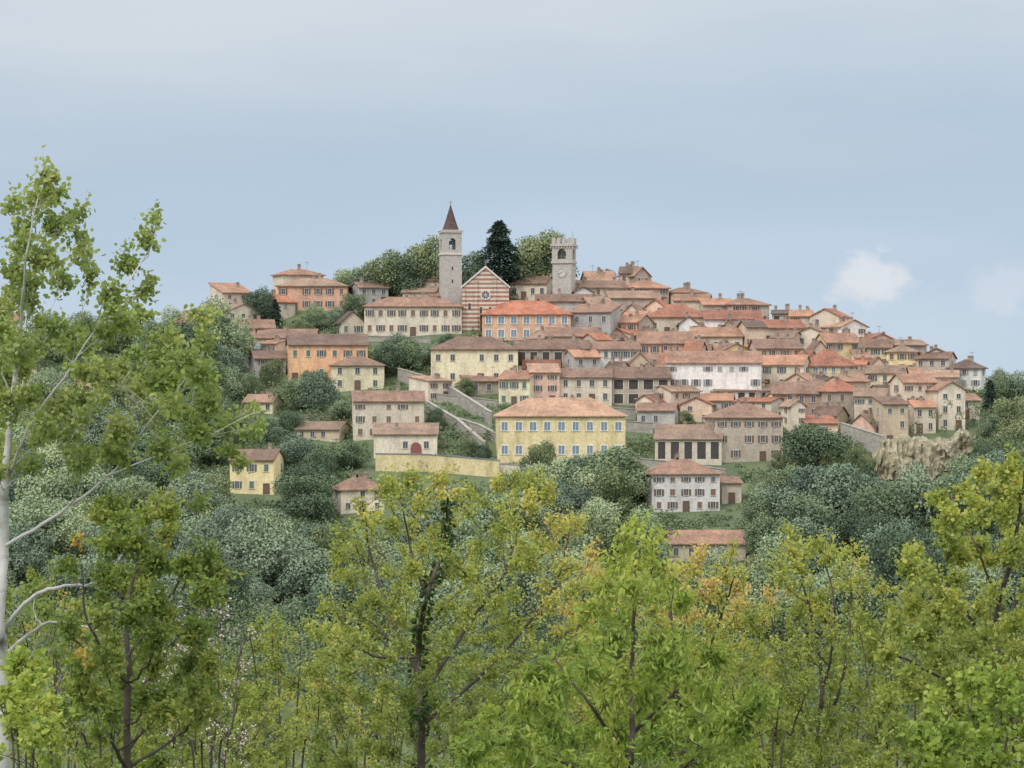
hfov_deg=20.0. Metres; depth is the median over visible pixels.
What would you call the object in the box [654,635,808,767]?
bush
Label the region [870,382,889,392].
house
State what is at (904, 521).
broadleaf tree
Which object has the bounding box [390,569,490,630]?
broadleaf tree
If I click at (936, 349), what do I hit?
house
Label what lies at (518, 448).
window
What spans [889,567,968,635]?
broadleaf tree
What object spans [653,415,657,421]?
window
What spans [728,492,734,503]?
door
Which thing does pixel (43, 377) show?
broadleaf tree
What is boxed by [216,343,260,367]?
house
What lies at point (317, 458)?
broadleaf tree
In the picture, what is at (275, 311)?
conifer tree
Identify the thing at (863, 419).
house
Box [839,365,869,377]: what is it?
house
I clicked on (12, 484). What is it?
broadleaf tree
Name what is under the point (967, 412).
door
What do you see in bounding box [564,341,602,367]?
house
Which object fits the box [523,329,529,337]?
window
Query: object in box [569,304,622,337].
house
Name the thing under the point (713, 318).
house
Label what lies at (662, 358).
house
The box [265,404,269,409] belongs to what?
window
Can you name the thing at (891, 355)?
window
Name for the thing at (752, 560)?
broadleaf tree
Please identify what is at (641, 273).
house
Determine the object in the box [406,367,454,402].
house
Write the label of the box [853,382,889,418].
house
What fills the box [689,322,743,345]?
house
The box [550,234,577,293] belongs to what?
clock tower
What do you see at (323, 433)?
window
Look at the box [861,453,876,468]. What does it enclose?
broadleaf tree
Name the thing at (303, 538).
broadleaf tree
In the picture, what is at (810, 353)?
house
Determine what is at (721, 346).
house
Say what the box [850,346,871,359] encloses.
house
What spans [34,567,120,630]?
broadleaf tree
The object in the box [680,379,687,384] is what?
window
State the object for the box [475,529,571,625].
broadleaf tree
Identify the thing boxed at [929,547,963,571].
broadleaf tree
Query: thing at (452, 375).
window
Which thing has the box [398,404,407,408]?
window
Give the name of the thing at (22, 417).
broadleaf tree
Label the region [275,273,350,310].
house
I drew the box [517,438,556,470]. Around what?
broadleaf tree
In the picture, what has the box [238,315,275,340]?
house
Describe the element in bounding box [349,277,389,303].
house
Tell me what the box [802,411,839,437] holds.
house
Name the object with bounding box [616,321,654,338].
house
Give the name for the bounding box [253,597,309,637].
broadleaf tree
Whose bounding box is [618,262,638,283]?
house
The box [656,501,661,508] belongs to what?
window
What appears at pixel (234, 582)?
broadleaf tree
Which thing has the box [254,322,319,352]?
house
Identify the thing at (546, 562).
broadleaf tree
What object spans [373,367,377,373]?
window
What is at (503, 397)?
window
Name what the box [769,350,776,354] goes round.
window
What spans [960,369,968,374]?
window
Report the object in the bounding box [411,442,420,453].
door
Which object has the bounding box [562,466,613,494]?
broadleaf tree
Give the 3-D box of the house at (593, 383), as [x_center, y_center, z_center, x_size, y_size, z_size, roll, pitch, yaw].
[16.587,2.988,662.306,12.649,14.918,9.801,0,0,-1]
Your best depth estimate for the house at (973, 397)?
658.58 m
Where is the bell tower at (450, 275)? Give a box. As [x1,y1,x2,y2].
[437,201,463,304]
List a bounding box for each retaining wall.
[274,413,332,421]
[368,335,431,342]
[375,453,499,477]
[397,368,492,424]
[426,401,485,444]
[437,393,498,408]
[439,413,495,442]
[500,463,553,474]
[611,407,635,419]
[625,421,652,432]
[634,458,726,475]
[840,422,884,451]
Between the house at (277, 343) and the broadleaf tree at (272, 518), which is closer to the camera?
the broadleaf tree at (272, 518)
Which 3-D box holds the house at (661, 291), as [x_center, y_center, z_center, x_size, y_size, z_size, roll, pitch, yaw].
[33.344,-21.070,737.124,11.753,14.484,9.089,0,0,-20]
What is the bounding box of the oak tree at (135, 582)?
[49,479,247,767]
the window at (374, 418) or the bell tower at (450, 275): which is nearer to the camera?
the window at (374, 418)
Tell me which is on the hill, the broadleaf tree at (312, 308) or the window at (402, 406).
the broadleaf tree at (312, 308)
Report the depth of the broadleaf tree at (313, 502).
574.57 m
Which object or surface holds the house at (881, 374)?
on the hill
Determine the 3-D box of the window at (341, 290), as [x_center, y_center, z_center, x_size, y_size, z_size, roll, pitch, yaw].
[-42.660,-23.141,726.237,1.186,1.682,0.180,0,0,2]
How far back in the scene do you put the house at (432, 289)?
725.50 m
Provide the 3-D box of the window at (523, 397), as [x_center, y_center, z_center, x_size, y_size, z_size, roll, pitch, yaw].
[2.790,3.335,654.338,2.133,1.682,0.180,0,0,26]
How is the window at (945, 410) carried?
in the house at (939, 393)
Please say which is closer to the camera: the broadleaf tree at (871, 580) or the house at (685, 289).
the broadleaf tree at (871, 580)
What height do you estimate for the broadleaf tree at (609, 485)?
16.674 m
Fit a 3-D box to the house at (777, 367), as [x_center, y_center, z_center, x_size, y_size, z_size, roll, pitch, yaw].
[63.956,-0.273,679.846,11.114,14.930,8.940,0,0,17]
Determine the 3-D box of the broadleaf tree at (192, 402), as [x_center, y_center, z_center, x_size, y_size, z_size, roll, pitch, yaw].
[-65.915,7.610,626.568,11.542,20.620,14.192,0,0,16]
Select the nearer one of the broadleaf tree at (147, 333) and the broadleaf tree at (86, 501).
the broadleaf tree at (86, 501)
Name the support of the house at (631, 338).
on the hill
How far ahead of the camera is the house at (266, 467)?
597.13 m
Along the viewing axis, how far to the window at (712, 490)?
585.96 m
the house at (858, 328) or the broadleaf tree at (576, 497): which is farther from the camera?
the house at (858, 328)
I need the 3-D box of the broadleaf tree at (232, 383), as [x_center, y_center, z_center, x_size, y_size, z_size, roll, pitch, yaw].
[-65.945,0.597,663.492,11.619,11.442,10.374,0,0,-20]
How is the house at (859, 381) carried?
on the hill
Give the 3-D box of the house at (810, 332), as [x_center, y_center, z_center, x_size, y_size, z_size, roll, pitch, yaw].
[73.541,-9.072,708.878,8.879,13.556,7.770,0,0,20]
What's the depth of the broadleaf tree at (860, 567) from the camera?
520.68 m
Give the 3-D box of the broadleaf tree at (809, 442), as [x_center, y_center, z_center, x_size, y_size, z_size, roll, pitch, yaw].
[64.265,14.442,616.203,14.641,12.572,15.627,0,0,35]
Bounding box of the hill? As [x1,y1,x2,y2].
[2,292,1022,767]
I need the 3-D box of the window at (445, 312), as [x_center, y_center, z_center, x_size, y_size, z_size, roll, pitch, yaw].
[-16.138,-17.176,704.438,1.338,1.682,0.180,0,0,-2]
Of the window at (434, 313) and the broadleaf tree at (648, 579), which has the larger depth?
the window at (434, 313)
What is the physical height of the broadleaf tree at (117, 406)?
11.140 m
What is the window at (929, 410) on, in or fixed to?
in the house at (920, 409)
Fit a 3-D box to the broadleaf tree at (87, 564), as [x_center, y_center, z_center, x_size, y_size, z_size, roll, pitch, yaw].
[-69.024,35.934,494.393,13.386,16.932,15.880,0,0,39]
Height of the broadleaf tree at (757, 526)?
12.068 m
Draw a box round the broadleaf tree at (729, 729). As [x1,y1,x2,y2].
[446,505,782,767]
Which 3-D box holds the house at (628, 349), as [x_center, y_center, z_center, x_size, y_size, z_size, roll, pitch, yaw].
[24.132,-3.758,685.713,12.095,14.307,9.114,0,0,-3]
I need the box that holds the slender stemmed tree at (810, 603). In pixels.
[725,519,906,767]
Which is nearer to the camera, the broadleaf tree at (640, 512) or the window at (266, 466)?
the broadleaf tree at (640, 512)
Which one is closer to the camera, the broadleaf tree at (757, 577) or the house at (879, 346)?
the broadleaf tree at (757, 577)
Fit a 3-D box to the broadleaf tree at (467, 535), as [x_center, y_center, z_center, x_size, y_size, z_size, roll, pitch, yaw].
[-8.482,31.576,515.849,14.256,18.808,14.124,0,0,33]
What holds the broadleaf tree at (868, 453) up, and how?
on the hill
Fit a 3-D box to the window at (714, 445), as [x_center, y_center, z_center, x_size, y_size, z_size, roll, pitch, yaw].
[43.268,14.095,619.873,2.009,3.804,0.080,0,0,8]
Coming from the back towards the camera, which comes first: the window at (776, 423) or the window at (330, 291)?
the window at (330, 291)
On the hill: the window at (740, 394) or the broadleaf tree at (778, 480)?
the broadleaf tree at (778, 480)
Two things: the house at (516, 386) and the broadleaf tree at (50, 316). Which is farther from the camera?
the broadleaf tree at (50, 316)
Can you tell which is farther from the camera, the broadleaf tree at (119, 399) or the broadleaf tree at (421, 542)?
the broadleaf tree at (119, 399)
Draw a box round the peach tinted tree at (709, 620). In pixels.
[568,536,782,767]
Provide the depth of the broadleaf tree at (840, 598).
478.81 m
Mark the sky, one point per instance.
(864, 158)
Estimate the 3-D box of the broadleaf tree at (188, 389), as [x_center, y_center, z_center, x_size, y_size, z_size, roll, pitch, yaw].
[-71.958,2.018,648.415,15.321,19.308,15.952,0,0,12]
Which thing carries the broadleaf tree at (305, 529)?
on the hill
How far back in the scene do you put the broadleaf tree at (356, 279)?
733.47 m
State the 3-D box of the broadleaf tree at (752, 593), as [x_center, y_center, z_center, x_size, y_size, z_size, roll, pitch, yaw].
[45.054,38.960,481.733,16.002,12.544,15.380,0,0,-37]
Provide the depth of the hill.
608.41 m
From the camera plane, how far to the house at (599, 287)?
727.55 m
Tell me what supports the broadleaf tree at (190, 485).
on the hill
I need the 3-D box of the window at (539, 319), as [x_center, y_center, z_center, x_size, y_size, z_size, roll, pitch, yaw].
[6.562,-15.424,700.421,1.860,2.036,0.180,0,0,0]
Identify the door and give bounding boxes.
[263,483,269,493]
[292,373,297,379]
[354,380,360,389]
[410,327,415,335]
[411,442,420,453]
[480,316,481,330]
[511,396,516,404]
[521,291,525,299]
[683,501,689,511]
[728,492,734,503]
[760,451,765,460]
[917,423,922,433]
[956,420,961,429]
[965,410,969,419]
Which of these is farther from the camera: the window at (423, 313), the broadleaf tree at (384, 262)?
the broadleaf tree at (384, 262)
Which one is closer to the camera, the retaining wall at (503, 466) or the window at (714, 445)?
the retaining wall at (503, 466)
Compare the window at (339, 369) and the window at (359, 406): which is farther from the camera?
the window at (339, 369)
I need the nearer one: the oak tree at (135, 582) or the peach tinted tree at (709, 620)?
the oak tree at (135, 582)
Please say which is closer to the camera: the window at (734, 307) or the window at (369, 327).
the window at (369, 327)
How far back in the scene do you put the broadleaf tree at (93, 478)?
568.78 m
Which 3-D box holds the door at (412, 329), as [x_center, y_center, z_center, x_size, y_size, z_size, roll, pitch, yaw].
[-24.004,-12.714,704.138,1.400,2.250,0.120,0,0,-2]
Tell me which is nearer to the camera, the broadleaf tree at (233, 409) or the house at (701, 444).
the house at (701, 444)
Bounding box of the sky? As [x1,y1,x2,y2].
[0,0,1023,382]
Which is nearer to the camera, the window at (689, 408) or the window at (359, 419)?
the window at (359, 419)
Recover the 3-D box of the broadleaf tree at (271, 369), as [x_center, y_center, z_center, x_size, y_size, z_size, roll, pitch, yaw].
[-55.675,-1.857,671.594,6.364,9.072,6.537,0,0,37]
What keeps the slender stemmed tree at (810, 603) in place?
on the hill
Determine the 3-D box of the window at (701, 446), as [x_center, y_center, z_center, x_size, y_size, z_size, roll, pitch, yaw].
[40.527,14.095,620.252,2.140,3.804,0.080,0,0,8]
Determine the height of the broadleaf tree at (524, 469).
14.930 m
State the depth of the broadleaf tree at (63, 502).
560.57 m
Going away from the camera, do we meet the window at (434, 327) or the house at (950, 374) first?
the house at (950, 374)
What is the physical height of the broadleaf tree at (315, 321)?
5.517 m
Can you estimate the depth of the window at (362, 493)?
583.82 m
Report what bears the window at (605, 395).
in the house at (593, 383)
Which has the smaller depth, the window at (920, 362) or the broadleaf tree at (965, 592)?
the broadleaf tree at (965, 592)
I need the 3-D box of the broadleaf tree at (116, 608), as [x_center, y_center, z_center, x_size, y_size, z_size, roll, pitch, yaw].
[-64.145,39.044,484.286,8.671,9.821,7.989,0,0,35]
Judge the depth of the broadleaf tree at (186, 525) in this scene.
541.38 m
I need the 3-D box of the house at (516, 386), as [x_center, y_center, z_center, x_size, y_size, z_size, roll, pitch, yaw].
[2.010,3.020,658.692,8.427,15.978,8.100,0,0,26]
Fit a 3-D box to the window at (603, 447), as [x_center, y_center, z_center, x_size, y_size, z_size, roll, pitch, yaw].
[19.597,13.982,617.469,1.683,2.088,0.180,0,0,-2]
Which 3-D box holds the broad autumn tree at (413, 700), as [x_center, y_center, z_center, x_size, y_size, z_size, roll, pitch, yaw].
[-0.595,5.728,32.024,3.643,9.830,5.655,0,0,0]
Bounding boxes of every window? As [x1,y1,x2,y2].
[232,481,241,488]
[247,464,256,471]
[248,481,254,488]
[258,360,266,364]
[263,464,268,471]
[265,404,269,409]
[279,288,286,294]
[302,288,309,294]
[303,301,309,306]
[306,350,310,356]
[310,431,314,436]
[314,288,321,294]
[314,301,321,306]
[317,350,325,356]
[320,431,325,437]
[325,301,333,306]
[326,288,333,294]
[332,350,336,356]
[337,367,341,373]
[337,380,342,386]
[339,288,343,294]
[344,350,351,356]
[354,325,361,331]
[355,367,359,373]
[355,404,364,408]
[356,416,364,422]
[357,350,364,356]
[357,428,362,435]
[360,491,365,497]
[366,310,373,316]
[367,325,371,331]
[371,416,376,422]
[372,380,377,386]
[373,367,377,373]
[376,325,384,331]
[378,310,382,316]
[386,416,391,422]
[387,310,394,316]
[389,325,393,331]
[398,310,405,316]
[398,325,406,331]
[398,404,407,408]
[402,441,408,448]
[410,310,415,316]
[414,416,419,422]
[420,310,427,316]
[420,325,427,331]
[423,441,429,448]
[431,310,438,316]
[431,383,437,388]
[431,393,436,398]
[432,325,436,331]
[435,354,440,360]
[441,325,448,331]
[443,310,447,316]
[443,383,450,388]
[450,354,454,360]
[450,373,454,379]
[452,310,459,316]
[452,325,460,331]
[479,354,483,360]
[480,290,490,299]
[485,316,491,323]
[485,329,491,336]
[494,354,498,360]
[497,329,504,337]
[498,316,504,323]
[499,381,507,388]
[500,445,508,454]
[501,395,505,401]
[501,421,507,430]
[508,354,512,360]
[510,316,516,323]
[510,329,517,337]
[510,381,517,388]
[514,445,522,454]
[515,421,522,430]
[518,351,525,366]
[520,395,528,401]
[521,381,526,388]
[523,316,529,323]
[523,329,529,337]
[529,421,536,430]
[530,351,537,358]
[534,375,541,378]
[534,385,541,390]
[536,316,542,323]
[542,351,549,358]
[544,421,550,430]
[548,375,556,378]
[548,385,556,390]
[549,316,554,323]
[554,351,562,367]
[557,445,565,454]
[558,421,564,430]
[561,316,567,323]
[563,380,567,386]
[571,445,579,454]
[572,421,578,430]
[574,316,579,322]
[576,380,581,386]
[578,359,582,364]
[586,421,592,430]
[586,445,592,453]
[588,316,592,322]
[589,380,594,386]
[592,359,596,364]
[601,316,606,322]
[601,421,607,430]
[601,445,607,452]
[602,380,607,386]
[603,393,607,399]
[611,351,619,357]
[613,379,623,388]
[613,393,623,402]
[615,421,621,430]
[621,351,629,357]
[628,324,635,329]
[628,379,638,388]
[628,393,638,402]
[640,346,647,352]
[641,415,645,421]
[643,379,653,388]
[651,346,658,352]
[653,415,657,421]
[654,477,663,481]
[654,489,663,495]
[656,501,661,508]
[657,441,665,458]
[658,379,667,385]
[661,289,667,293]
[668,501,677,508]
[669,366,676,370]
[670,441,679,458]
[670,477,675,481]
[670,489,675,495]
[671,379,676,384]
[673,547,678,555]
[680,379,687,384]
[681,477,690,481]
[681,489,690,495]
[683,393,689,398]
[684,441,692,458]
[687,406,692,410]
[688,547,694,555]
[691,379,700,385]
[695,477,703,481]
[695,488,703,495]
[696,441,706,458]
[697,501,702,508]
[703,366,712,370]
[704,379,711,385]
[708,501,717,508]
[710,441,719,458]
[710,488,716,495]
[718,421,726,426]
[722,403,730,408]
[722,435,726,442]
[731,421,740,426]
[731,450,740,457]
[733,306,740,309]
[738,392,744,398]
[739,366,747,370]
[745,421,753,426]
[745,435,753,442]
[749,392,754,396]
[751,379,759,385]
[758,421,766,426]
[758,435,767,442]
[763,366,770,373]
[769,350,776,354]
[772,421,780,426]
[772,435,780,442]
[777,366,785,373]
[781,350,788,354]
[810,396,815,402]
[813,367,817,372]
[827,394,831,400]
[831,367,835,372]
[835,344,842,349]
[840,394,844,400]
[855,399,863,403]
[859,328,864,333]
[868,375,876,381]
[871,349,879,354]
[882,375,887,381]
[889,353,893,359]
[897,353,905,359]
[900,421,904,427]
[905,386,912,390]
[908,353,916,359]
[917,409,922,416]
[918,360,922,365]
[928,409,932,416]
[928,423,932,429]
[929,360,933,365]
[940,360,945,365]
[943,406,947,412]
[943,419,947,426]
[956,393,961,398]
[956,406,960,412]
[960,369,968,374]
[961,380,966,385]
[971,380,979,385]
[973,369,977,374]
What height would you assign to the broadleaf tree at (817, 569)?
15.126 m
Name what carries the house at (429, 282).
on the hill
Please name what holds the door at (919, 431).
in the house at (920, 409)
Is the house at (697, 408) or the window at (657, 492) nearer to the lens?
the window at (657, 492)
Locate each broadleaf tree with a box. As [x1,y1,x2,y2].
[0,422,46,459]
[0,448,49,502]
[1,408,26,445]
[6,579,54,622]
[7,520,54,585]
[7,569,18,590]
[9,490,80,556]
[9,500,32,510]
[14,467,83,504]
[15,410,33,429]
[27,405,62,447]
[28,310,79,362]
[28,366,72,405]
[32,439,77,476]
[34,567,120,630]
[36,552,95,582]
[46,497,80,511]
[47,463,123,505]
[55,501,101,561]
[60,405,77,430]
[60,552,142,616]
[69,389,119,452]
[70,495,107,547]
[71,310,105,352]
[80,523,125,561]
[90,408,147,467]
[94,351,157,410]
[96,402,125,422]
[102,317,146,354]
[109,595,149,637]
[111,474,158,497]
[112,535,172,603]
[118,433,144,472]
[118,484,162,516]
[122,392,165,433]
[124,430,202,472]
[126,460,189,494]
[126,517,179,553]
[128,323,186,347]
[130,336,165,394]
[130,409,170,428]
[139,319,162,334]
[145,316,220,367]
[149,571,200,625]
[156,356,225,420]
[157,519,187,546]
[158,306,194,339]
[159,419,220,463]
[165,465,232,504]
[166,476,228,523]
[166,521,247,581]
[173,355,236,402]
[177,541,239,614]
[180,511,225,548]
[181,382,228,428]
[190,383,233,425]
[191,295,258,365]
[193,505,247,540]
[195,555,265,620]
[199,426,235,465]
[201,473,233,510]
[202,556,257,636]
[208,344,249,377]
[214,503,263,535]
[217,511,298,595]
[218,316,232,330]
[218,365,247,399]
[225,401,244,424]
[233,575,276,628]
[237,370,259,394]
[242,285,275,318]
[247,507,293,533]
[249,415,285,443]
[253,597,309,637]
[257,357,285,387]
[262,563,312,605]
[264,507,297,532]
[270,471,338,522]
[270,538,345,604]
[275,432,317,473]
[277,410,305,432]
[278,529,323,566]
[280,463,332,513]
[282,584,387,635]
[284,375,311,408]
[289,319,313,328]
[292,369,341,412]
[293,521,342,556]
[299,444,337,475]
[300,370,310,381]
[305,302,326,319]
[305,311,332,328]
[306,523,349,579]
[308,565,400,629]
[327,305,343,325]
[327,397,351,418]
[327,440,373,469]
[328,539,393,579]
[333,266,360,284]
[340,293,367,314]
[347,265,383,294]
[347,531,393,560]
[356,524,380,539]
[358,248,409,295]
[367,539,406,567]
[371,338,406,375]
[381,544,431,578]
[384,331,413,365]
[386,253,438,296]
[388,505,417,538]
[389,555,444,590]
[390,498,453,547]
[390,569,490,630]
[391,338,429,370]
[401,528,445,569]
[403,234,462,282]
[413,343,436,365]
[426,406,445,430]
[429,512,503,583]
[434,482,473,529]
[435,517,508,580]
[438,333,454,343]
[446,505,782,767]
[450,431,460,437]
[451,560,502,610]
[454,376,475,395]
[459,438,476,456]
[461,489,537,550]
[462,250,497,287]
[466,601,506,642]
[469,441,479,452]
[473,444,492,458]
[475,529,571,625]
[476,448,487,458]
[488,500,555,557]
[497,466,558,514]
[499,528,553,588]
[502,402,511,408]
[504,253,537,281]
[512,227,566,277]
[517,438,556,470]
[523,457,582,497]
[532,251,579,279]
[537,477,597,511]
[537,507,563,545]
[538,489,577,526]
[538,544,609,592]
[545,615,578,644]
[548,514,638,574]
[554,561,625,634]
[555,454,596,489]
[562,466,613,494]
[566,515,624,559]
[567,496,622,539]
[570,445,656,501]
[583,462,646,523]
[607,505,673,577]
[612,584,686,643]
[632,465,648,498]
[637,573,663,591]
[643,522,674,570]
[645,513,659,525]
[674,566,741,636]
[678,410,696,423]
[678,545,742,611]
[731,582,831,638]
[735,531,809,600]
[738,551,801,607]
[739,510,788,553]
[742,489,779,523]
[746,479,811,520]
[761,495,844,555]
[762,463,801,494]
[770,516,838,549]
[771,451,785,468]
[775,492,837,525]
[778,422,853,465]
[780,463,825,500]
[784,539,839,590]
[786,456,802,466]
[798,554,874,639]
[799,460,864,532]
[817,449,840,468]
[822,604,876,624]
[830,481,923,553]
[834,505,897,556]
[837,471,893,515]
[843,446,873,477]
[846,573,882,608]
[847,559,873,579]
[849,509,900,570]
[855,448,872,462]
[858,464,876,477]
[858,515,927,592]
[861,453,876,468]
[867,521,948,626]
[887,461,948,529]
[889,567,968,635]
[904,526,931,539]
[914,529,995,568]
[918,526,964,568]
[919,476,997,535]
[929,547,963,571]
[935,579,983,632]
[942,566,1018,612]
[945,450,1004,479]
[946,473,999,533]
[953,556,1019,608]
[961,448,1023,502]
[969,436,994,462]
[976,414,1000,436]
[979,534,1015,566]
[986,366,1016,405]
[991,396,1023,449]
[995,509,1023,538]
[999,556,1023,612]
[1005,370,1023,411]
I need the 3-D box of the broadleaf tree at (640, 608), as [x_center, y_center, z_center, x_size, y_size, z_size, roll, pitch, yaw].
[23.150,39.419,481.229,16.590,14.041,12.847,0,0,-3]
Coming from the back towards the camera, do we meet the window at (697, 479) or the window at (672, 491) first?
the window at (697, 479)
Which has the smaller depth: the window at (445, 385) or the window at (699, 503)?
the window at (699, 503)
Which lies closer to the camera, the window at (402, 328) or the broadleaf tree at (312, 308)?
the window at (402, 328)
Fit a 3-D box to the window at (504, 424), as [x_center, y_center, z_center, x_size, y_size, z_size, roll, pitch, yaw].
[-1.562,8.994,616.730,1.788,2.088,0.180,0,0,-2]
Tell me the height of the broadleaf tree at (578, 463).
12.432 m
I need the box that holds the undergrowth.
[3,292,1023,757]
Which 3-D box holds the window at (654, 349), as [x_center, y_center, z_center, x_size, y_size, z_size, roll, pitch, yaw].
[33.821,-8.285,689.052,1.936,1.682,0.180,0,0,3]
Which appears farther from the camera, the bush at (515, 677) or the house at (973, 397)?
the house at (973, 397)
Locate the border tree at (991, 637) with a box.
[872,443,1023,767]
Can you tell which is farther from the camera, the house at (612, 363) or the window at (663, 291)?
the window at (663, 291)
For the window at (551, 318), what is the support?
in the house at (518, 319)
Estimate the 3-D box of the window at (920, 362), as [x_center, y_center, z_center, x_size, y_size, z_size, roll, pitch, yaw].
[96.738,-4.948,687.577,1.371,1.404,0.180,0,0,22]
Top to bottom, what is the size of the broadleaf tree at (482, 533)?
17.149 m
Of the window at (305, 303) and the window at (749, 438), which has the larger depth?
the window at (305, 303)
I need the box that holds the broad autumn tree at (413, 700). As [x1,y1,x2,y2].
[297,461,617,767]
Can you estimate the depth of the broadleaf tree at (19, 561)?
517.13 m
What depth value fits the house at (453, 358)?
668.77 m
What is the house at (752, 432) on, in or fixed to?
on the hill
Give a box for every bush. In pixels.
[0,645,81,767]
[4,555,119,767]
[5,589,116,767]
[33,679,187,767]
[86,635,222,767]
[123,672,306,767]
[143,597,260,767]
[184,652,308,767]
[222,603,339,767]
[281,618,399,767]
[311,678,444,767]
[389,642,523,767]
[442,661,604,766]
[537,662,686,766]
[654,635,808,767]
[702,660,838,767]
[773,640,900,767]
[823,595,971,767]
[882,608,1023,767]
[889,659,1023,767]
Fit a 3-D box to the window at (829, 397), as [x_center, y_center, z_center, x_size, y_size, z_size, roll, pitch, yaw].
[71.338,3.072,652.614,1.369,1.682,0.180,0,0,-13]
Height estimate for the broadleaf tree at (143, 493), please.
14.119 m
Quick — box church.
[461,260,509,331]
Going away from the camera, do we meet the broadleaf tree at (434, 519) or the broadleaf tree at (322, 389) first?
the broadleaf tree at (434, 519)
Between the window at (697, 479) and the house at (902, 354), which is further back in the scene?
the house at (902, 354)
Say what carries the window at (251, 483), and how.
in the house at (266, 467)
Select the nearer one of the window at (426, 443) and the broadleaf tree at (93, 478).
the broadleaf tree at (93, 478)
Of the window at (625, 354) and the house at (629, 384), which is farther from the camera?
the window at (625, 354)
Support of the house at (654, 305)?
on the hill
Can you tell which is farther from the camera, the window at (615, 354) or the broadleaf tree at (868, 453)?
the window at (615, 354)
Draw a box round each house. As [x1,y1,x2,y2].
[5,364,40,389]
[10,311,19,338]
[74,370,95,392]
[176,312,194,325]
[183,301,216,317]
[208,282,252,306]
[215,298,261,323]
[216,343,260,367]
[228,443,284,494]
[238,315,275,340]
[242,390,283,413]
[248,343,286,376]
[254,289,297,319]
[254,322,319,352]
[261,330,285,352]
[270,262,325,293]
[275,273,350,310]
[285,332,368,381]
[294,421,351,441]
[329,349,386,391]
[329,468,383,513]
[334,310,363,333]
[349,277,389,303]
[350,383,425,440]
[362,292,463,335]
[372,423,438,457]
[401,278,438,296]
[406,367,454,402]
[414,276,438,284]
[429,330,519,386]
[431,293,440,297]
[459,373,498,395]
[480,296,572,339]
[493,395,627,462]
[496,365,535,404]
[509,273,551,299]
[514,335,589,369]
[522,355,560,369]
[524,360,560,396]
[526,326,553,339]
[535,288,591,311]
[545,325,601,339]
[559,364,612,405]
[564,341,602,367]
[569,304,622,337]
[572,283,594,294]
[576,277,629,296]
[580,265,616,280]
[581,328,613,340]
[582,291,613,303]
[590,338,641,367]
[604,356,630,367]
[605,287,656,312]
[607,361,671,405]
[610,333,624,340]
[612,324,628,338]
[616,260,651,282]
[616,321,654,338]
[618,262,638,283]
[618,311,649,329]
[621,301,648,314]
[623,329,639,340]
[627,276,671,303]
[627,352,650,366]
[629,314,655,330]
[633,386,664,411]
[635,397,679,427]
[637,328,693,366]
[642,452,722,511]
[644,298,667,313]
[645,359,656,366]
[648,300,703,330]
[653,421,723,464]
[655,380,702,411]
[656,362,665,366]
[658,345,682,362]
[664,528,746,562]
[665,346,762,396]
[669,282,708,303]
[672,290,711,310]
[676,312,698,330]
[678,389,715,421]
[683,335,707,350]
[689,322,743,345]
[697,293,731,311]
[701,307,762,326]
[701,391,734,411]
[702,398,785,462]
[705,339,712,350]
[712,338,728,346]
[712,341,752,350]
[713,384,771,403]
[720,467,743,503]
[722,291,771,318]
[723,313,731,326]
[732,388,783,414]
[736,318,767,345]
[747,333,803,354]
[754,316,806,338]
[761,351,810,383]
[761,379,767,385]
[771,304,789,318]
[771,378,832,414]
[772,327,801,339]
[778,395,807,431]
[783,365,812,380]
[788,305,812,326]
[796,350,815,357]
[799,323,829,348]
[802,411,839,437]
[805,338,827,352]
[807,305,849,328]
[808,346,857,376]
[809,370,822,380]
[811,402,849,428]
[812,371,828,379]
[816,327,858,359]
[818,376,856,419]
[820,312,869,338]
[823,370,872,387]
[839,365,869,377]
[849,408,877,432]
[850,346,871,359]
[850,356,868,368]
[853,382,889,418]
[858,332,893,362]
[860,326,894,338]
[864,361,908,386]
[868,356,884,364]
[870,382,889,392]
[871,393,910,439]
[884,337,919,366]
[887,368,938,400]
[893,336,928,351]
[907,363,924,373]
[907,396,937,433]
[913,344,957,372]
[925,344,943,353]
[925,367,959,381]
[925,380,967,429]
[945,352,987,391]
[965,391,982,419]
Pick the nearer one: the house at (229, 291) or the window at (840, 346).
the window at (840, 346)
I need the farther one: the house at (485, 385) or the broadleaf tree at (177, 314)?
the broadleaf tree at (177, 314)
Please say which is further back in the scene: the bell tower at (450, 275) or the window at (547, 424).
the bell tower at (450, 275)
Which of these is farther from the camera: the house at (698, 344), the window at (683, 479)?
the house at (698, 344)
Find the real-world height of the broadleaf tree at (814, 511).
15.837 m
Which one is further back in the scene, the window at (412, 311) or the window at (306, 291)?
the window at (306, 291)
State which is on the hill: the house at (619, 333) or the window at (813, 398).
the house at (619, 333)
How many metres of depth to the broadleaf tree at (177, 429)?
614.78 m
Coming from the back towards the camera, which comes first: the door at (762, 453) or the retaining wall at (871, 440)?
the retaining wall at (871, 440)
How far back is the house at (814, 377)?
667.06 m
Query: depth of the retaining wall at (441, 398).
656.25 m
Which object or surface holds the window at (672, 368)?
in the house at (704, 371)
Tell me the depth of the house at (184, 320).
709.34 m
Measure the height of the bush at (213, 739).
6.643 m
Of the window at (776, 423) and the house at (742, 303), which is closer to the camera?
the window at (776, 423)
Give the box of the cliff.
[871,428,987,480]
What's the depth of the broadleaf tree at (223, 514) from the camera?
533.58 m
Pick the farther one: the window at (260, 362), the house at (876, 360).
the house at (876, 360)
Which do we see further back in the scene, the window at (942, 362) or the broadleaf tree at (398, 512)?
the window at (942, 362)
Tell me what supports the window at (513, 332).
in the house at (518, 319)
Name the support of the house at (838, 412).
on the hill
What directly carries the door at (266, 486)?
in the house at (266, 467)
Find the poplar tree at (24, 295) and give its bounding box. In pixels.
[0,145,268,767]
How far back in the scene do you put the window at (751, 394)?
664.47 m
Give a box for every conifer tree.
[267,299,285,328]
[469,220,529,296]
[981,380,996,411]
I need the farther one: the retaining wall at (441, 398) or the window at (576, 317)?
the window at (576, 317)

